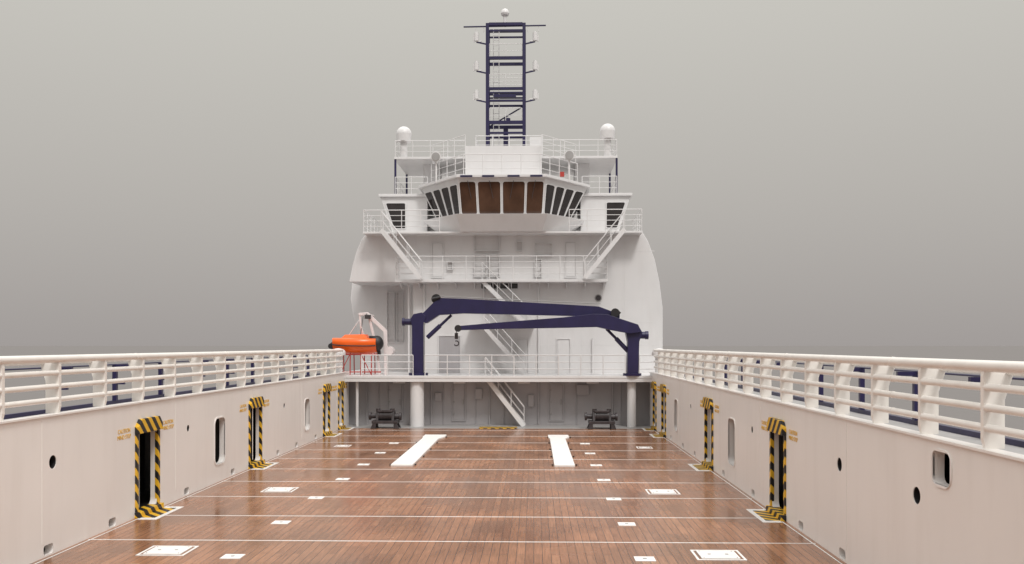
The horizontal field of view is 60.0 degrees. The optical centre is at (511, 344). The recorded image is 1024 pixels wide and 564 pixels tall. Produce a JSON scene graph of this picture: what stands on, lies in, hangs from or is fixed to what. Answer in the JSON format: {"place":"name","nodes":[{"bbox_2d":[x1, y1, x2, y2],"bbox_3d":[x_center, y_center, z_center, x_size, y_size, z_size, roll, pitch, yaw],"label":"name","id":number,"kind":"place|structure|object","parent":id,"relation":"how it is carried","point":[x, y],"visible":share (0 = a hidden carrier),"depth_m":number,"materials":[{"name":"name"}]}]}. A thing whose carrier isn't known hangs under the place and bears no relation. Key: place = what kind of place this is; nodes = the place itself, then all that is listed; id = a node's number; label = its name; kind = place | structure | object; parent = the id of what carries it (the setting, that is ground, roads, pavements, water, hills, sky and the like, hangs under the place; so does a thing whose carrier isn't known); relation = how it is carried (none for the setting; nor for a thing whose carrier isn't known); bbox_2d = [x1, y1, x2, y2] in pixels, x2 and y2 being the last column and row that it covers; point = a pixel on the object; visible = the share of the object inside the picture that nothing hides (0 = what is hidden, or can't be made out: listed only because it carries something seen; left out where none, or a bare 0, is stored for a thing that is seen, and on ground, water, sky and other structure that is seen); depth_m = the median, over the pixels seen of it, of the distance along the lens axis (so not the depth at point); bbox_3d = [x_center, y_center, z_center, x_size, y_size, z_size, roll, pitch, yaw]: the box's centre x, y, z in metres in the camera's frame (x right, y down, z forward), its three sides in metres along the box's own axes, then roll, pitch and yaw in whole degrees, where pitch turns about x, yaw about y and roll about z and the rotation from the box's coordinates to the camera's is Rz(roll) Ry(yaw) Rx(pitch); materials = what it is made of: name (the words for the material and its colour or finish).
{"place":"outdoors","nodes":[
{"label":"outdoors","id":0,"kind":"place"},
{"bbox_2d":[0,346,1023,439],"bbox_3d":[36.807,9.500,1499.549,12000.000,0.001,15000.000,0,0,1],"label":"sea","id":1,"kind":"structure","parent":0,"point":[1005,353],"depth_m":389.94,"materials":[{"name":"grey"}]},
{"bbox_2d":[140,369,949,494],"bbox_3d":[-1.079,5.750,26.935,18.000,8.500,66.200,0,0,1],"label":"ship hull","id":2,"kind":"object","parent":1,"relation":"on","point":[144,462],"visible":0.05,"depth_m":33.25,"materials":[{"name":"grey metal"}]},
{"bbox_2d":[3,355,324,550],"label":"side walkway","id":3,"kind":"structure","parent":2,"relation":"on","point":[144,500],"depth_m":22.84,"materials":[{"name":"grey metal"}]},
{"bbox_2d":[139,434,139,507],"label":"doorway stanchions","id":4,"kind":"object","parent":3,"relation":"on","point":[139,470],"visible":0.01,"depth_m":21.22,"materials":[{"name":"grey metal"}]},
{"bbox_2d":[336,348,345,372],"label":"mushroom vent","id":5,"kind":"object","parent":2,"relation":"on","point":[339,359],"visible":0.53,"depth_m":43.13,"materials":[{"name":"white metal"}]},
{"bbox_2d":[342,312,394,374],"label":"boat davit","id":6,"kind":"object","parent":2,"relation":"on","point":[389,350],"visible":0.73,"depth_m":44.89,"materials":[{"name":"paint"}]},
{"bbox_2d":[328,320,383,354],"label":"rescue boat","id":7,"kind":"object","parent":6,"relation":"on","point":[363,343],"visible":0.92,"depth_m":44.20,"materials":[{"name":"orange plastic"}]},
{"bbox_2d":[430,152,441,182],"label":"searchlight","id":8,"kind":"object","parent":2,"relation":"on","point":[435,157],"visible":1,"depth_m":46.81,"materials":[{"name":"white paint"}]},
{"bbox_2d":[31,428,845,563],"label":"wooden cargo deck","id":9,"kind":"structure","parent":2,"relation":"on","point":[537,523],"depth_m":21.29,"materials":[{"name":"brown wood"}]},
{"bbox_2d":[135,546,198,555],"bbox_3d":[-6.679,3.985,17.219,0.920,0.030,0.800,0,0,1],"label":"deck hatch","id":10,"kind":"object","parent":9,"relation":"on","point":[168,550],"visible":1,"depth_m":17.17,"materials":[{"name":"grey metal"}]},
{"bbox_2d":[0,372,349,563],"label":"bulwark wall","id":11,"kind":"structure","parent":9,"relation":"on","point":[91,483],"depth_m":20.24,"materials":[{"name":"metal"}]},
{"bbox_2d":[117,428,130,440],"bbox_3d":[-8.708,2.001,19.924,0.004,0.230,0.652,0,0,1],"label":"caution lettering","id":12,"kind":"object","parent":11,"relation":"attached to","point":[123,435],"visible":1,"depth_m":19.93},
{"bbox_2d":[49,404,284,468],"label":"fairlead tubes","id":13,"kind":"object","parent":11,"relation":"attached to","point":[52,461],"visible":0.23,"depth_m":17.09,"materials":[{"name":"black metal"}]},
{"bbox_2d":[163,419,173,429],"bbox_3d":[-8.649,2.001,22.323,0.004,0.230,0.652,0,0,1],"label":"caution lettering","id":14,"kind":"object","parent":11,"relation":"attached to","point":[167,421],"visible":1,"depth_m":22.27},
{"bbox_2d":[0,372,347,544],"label":"bulwark caps","id":15,"kind":"object","parent":11,"relation":"attached to","point":[85,409],"visible":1,"depth_m":21.53,"materials":[{"name":"paint"}]},
{"bbox_2d":[0,349,342,420],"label":"cargo guard rail","id":16,"kind":"object","parent":15,"relation":"on","point":[51,372],"visible":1,"depth_m":20.94,"materials":[{"name":"paint"}]},
{"bbox_2d":[220,554,244,558],"bbox_3d":[-5.271,3.989,16.734,0.380,0.022,0.340,0,0,1],"label":"deck lashing plate","id":17,"kind":"object","parent":9,"relation":"on","point":[232,556],"visible":1,"depth_m":16.70,"materials":[{"name":"grey metal"}]},
{"bbox_2d":[137,427,354,519],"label":"door threshold marks","id":18,"kind":"object","parent":9,"relation":"on","point":[171,511],"depth_m":21.85},
{"bbox_2d":[261,487,298,491],"bbox_3d":[-6.402,3.985,24.465,0.860,0.030,0.800,0,0,1],"label":"deck hatch","id":19,"kind":"object","parent":9,"relation":"on","point":[279,489],"visible":1,"depth_m":24.41,"materials":[{"name":"grey metal"}]},
{"bbox_2d":[271,521,290,523],"bbox_3d":[-5.192,3.989,19.953,0.380,0.022,0.340,0,0,1],"label":"deck lashing plate","id":20,"kind":"object","parent":9,"relation":"on","point":[280,522],"visible":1,"depth_m":19.90,"materials":[{"name":"grey metal"}]},
{"bbox_2d":[308,496,324,498],"bbox_3d":[-5.113,3.989,23.172,0.380,0.022,0.340,0,0,1],"label":"deck lashing plate","id":21,"kind":"object","parent":9,"relation":"on","point":[316,497],"visible":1,"depth_m":23.16,"materials":[{"name":"white metal"}]},
{"bbox_2d":[369,408,401,428],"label":"tugger winch","id":22,"kind":"object","parent":9,"relation":"on","point":[390,416],"visible":1,"depth_m":42.42,"materials":[{"name":"grey metal"}]},
{"bbox_2d":[389,434,446,465],"bbox_3d":[-3.434,3.970,34.094,1.060,0.060,9.800,0,0,1],"label":"white skid plate","id":23,"kind":"object","parent":9,"relation":"on","point":[414,454],"visible":1,"depth_m":32.78,"materials":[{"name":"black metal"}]},
{"bbox_2d":[35,430,841,563],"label":"deck marking lines","id":24,"kind":"object","parent":9,"relation":"on","point":[460,497],"visible":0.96,"depth_m":23.08,"materials":[{"name":"white paint"}]},
{"bbox_2d":[330,134,670,426],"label":"ship superstructure","id":25,"kind":"object","parent":9,"relation":"on","point":[505,223],"visible":0.94,"depth_m":46.90,"materials":[{"name":"white metal"}]},
{"bbox_2d":[396,126,411,156],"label":"satellite dome","id":26,"kind":"structure","parent":25,"relation":"on","point":[403,133],"depth_m":49.32,"materials":[{"name":"white paint"}]},
{"bbox_2d":[366,382,612,424],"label":"bulkhead doors","id":27,"kind":"structure","parent":25,"relation":"in","point":[556,390],"depth_m":44.54,"materials":[{"name":"grey paint"}]},
{"bbox_2d":[424,175,583,217],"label":"wheelhouse windows","id":28,"kind":"structure","parent":25,"relation":"in","point":[558,200],"depth_m":45.91,"materials":[{"name":"brown glass"}]},
{"bbox_2d":[464,9,545,145],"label":"radar mast","id":29,"kind":"object","parent":25,"relation":"on","point":[507,96],"visible":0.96,"depth_m":49.97,"materials":[{"name":"metal"}]},
{"bbox_2d":[600,124,614,155],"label":"satellite dome","id":30,"kind":"structure","parent":25,"relation":"on","point":[607,131],"depth_m":49.06,"materials":[{"name":"white paint"}]},
{"bbox_2d":[547,435,576,466],"bbox_3d":[1.929,3.970,33.963,1.010,0.060,9.800,0,0,1],"label":"white skid plate","id":31,"kind":"object","parent":9,"relation":"on","point":[561,454],"visible":1,"depth_m":32.78,"materials":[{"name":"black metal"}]},
{"bbox_2d":[585,409,617,428],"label":"tugger winch","id":32,"kind":"object","parent":9,"relation":"on","point":[596,416],"visible":1,"depth_m":42.16,"materials":[{"name":"grey metal"}]},
{"bbox_2d":[617,522,635,525],"bbox_3d":[2.556,3.989,19.763,0.380,0.022,0.340,0,0,1],"label":"deck lashing plate","id":33,"kind":"object","parent":9,"relation":"on","point":[626,524],"visible":1,"depth_m":19.69,"materials":[{"name":"grey metal"}]},
{"bbox_2d":[636,447,652,448],"bbox_3d":[5.148,3.985,34.484,0.600,0.030,0.600,0,0,1],"label":"deck hatch","id":34,"kind":"object","parent":9,"relation":"on","point":[644,448],"visible":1,"depth_m":34.20,"materials":[{"name":"grey metal"}]},
{"bbox_2d":[634,556,655,561],"bbox_3d":[2.477,3.989,16.544,0.380,0.022,0.340,0,0,1],"label":"deck lashing plate","id":35,"kind":"object","parent":9,"relation":"on","point":[645,558],"visible":1,"depth_m":16.55,"materials":[{"name":"grey metal"}]},
{"bbox_2d":[645,489,680,494],"bbox_3d":[4.093,3.985,24.107,0.860,0.030,0.800,0,0,1],"label":"deck hatch","id":36,"kind":"object","parent":9,"relation":"on","point":[664,491],"visible":1,"depth_m":24.08,"materials":[{"name":"grey metal"}]},
{"bbox_2d":[642,428,781,522],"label":"door threshold marks","id":37,"kind":"object","parent":9,"relation":"on","point":[751,511],"depth_m":21.47},
{"bbox_2d":[690,550,746,560],"bbox_3d":[3.915,3.985,16.859,0.920,0.030,0.800,0,0,1],"label":"deck hatch","id":38,"kind":"object","parent":9,"relation":"on","point":[717,554],"visible":1,"depth_m":16.80,"materials":[{"name":"grey metal"}]},
{"bbox_2d":[644,373,1023,563],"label":"bulwark wall","id":39,"kind":"structure","parent":9,"relation":"on","point":[973,513],"depth_m":15.72,"materials":[{"name":"metal"}]},
{"bbox_2d":[789,429,797,440],"bbox_3d":[6.196,2.001,19.550,0.004,0.230,0.652,0,0,1],"label":"caution lettering","id":40,"kind":"object","parent":39,"relation":"attached to","point":[791,431],"visible":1,"depth_m":19.59},
{"bbox_2d":[752,427,919,503],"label":"fairlead tubes","id":41,"kind":"object","parent":39,"relation":"attached to","point":[916,495],"visible":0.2,"depth_m":13.38,"materials":[{"name":"black metal"}]},
{"bbox_2d":[649,372,1023,549],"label":"bulwark caps","id":42,"kind":"object","parent":39,"relation":"attached to","point":[996,452],"visible":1,"depth_m":15.86,"materials":[{"name":"paint"}]},
{"bbox_2d":[653,349,1023,448],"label":"cargo guard rail","id":43,"kind":"object","parent":42,"relation":"on","point":[994,386],"visible":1,"depth_m":15.00,"materials":[{"name":"paint"}]},
{"bbox_2d":[479,427,516,428],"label":"hazard mat","id":44,"kind":"object","parent":2,"relation":"on","point":[500,427],"visible":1,"depth_m":42.73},
{"bbox_2d":[361,355,653,375],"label":"deck railing","id":45,"kind":"object","parent":2,"relation":"on","point":[447,368],"visible":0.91,"depth_m":43.09,"materials":[{"name":"white metal"}]},
{"bbox_2d":[402,294,619,375],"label":"deck crane","id":46,"kind":"object","parent":2,"relation":"on","point":[438,306],"visible":0.93,"depth_m":43.50,"materials":[{"name":"blue paint"}]},
{"bbox_2d":[454,308,648,375],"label":"deck crane","id":47,"kind":"object","parent":2,"relation":"on","point":[634,334],"visible":1,"depth_m":42.80,"materials":[{"name":"blue paint"}]},
{"bbox_2d":[563,150,575,181],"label":"searchlight","id":48,"kind":"object","parent":2,"relation":"on","point":[568,155],"visible":1,"depth_m":46.64,"materials":[{"name":"white paint"}]},
{"bbox_2d":[652,348,660,372],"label":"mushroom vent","id":49,"kind":"object","parent":2,"relation":"on","point":[656,358],"visible":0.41,"depth_m":42.81,"materials":[{"name":"white metal"}]},
{"bbox_2d":[675,358,1023,507],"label":"side walkway","id":50,"kind":"structure","parent":2,"relation":"on","point":[1014,445],"depth_m":16.82,"materials":[{"name":"grey metal"}]},
{"bbox_2d":[0,0,1023,345],"label":"sky","id":51,"kind":"structure","parent":0,"point":[173,172],"materials":[{"name":"grey"}]}
]}

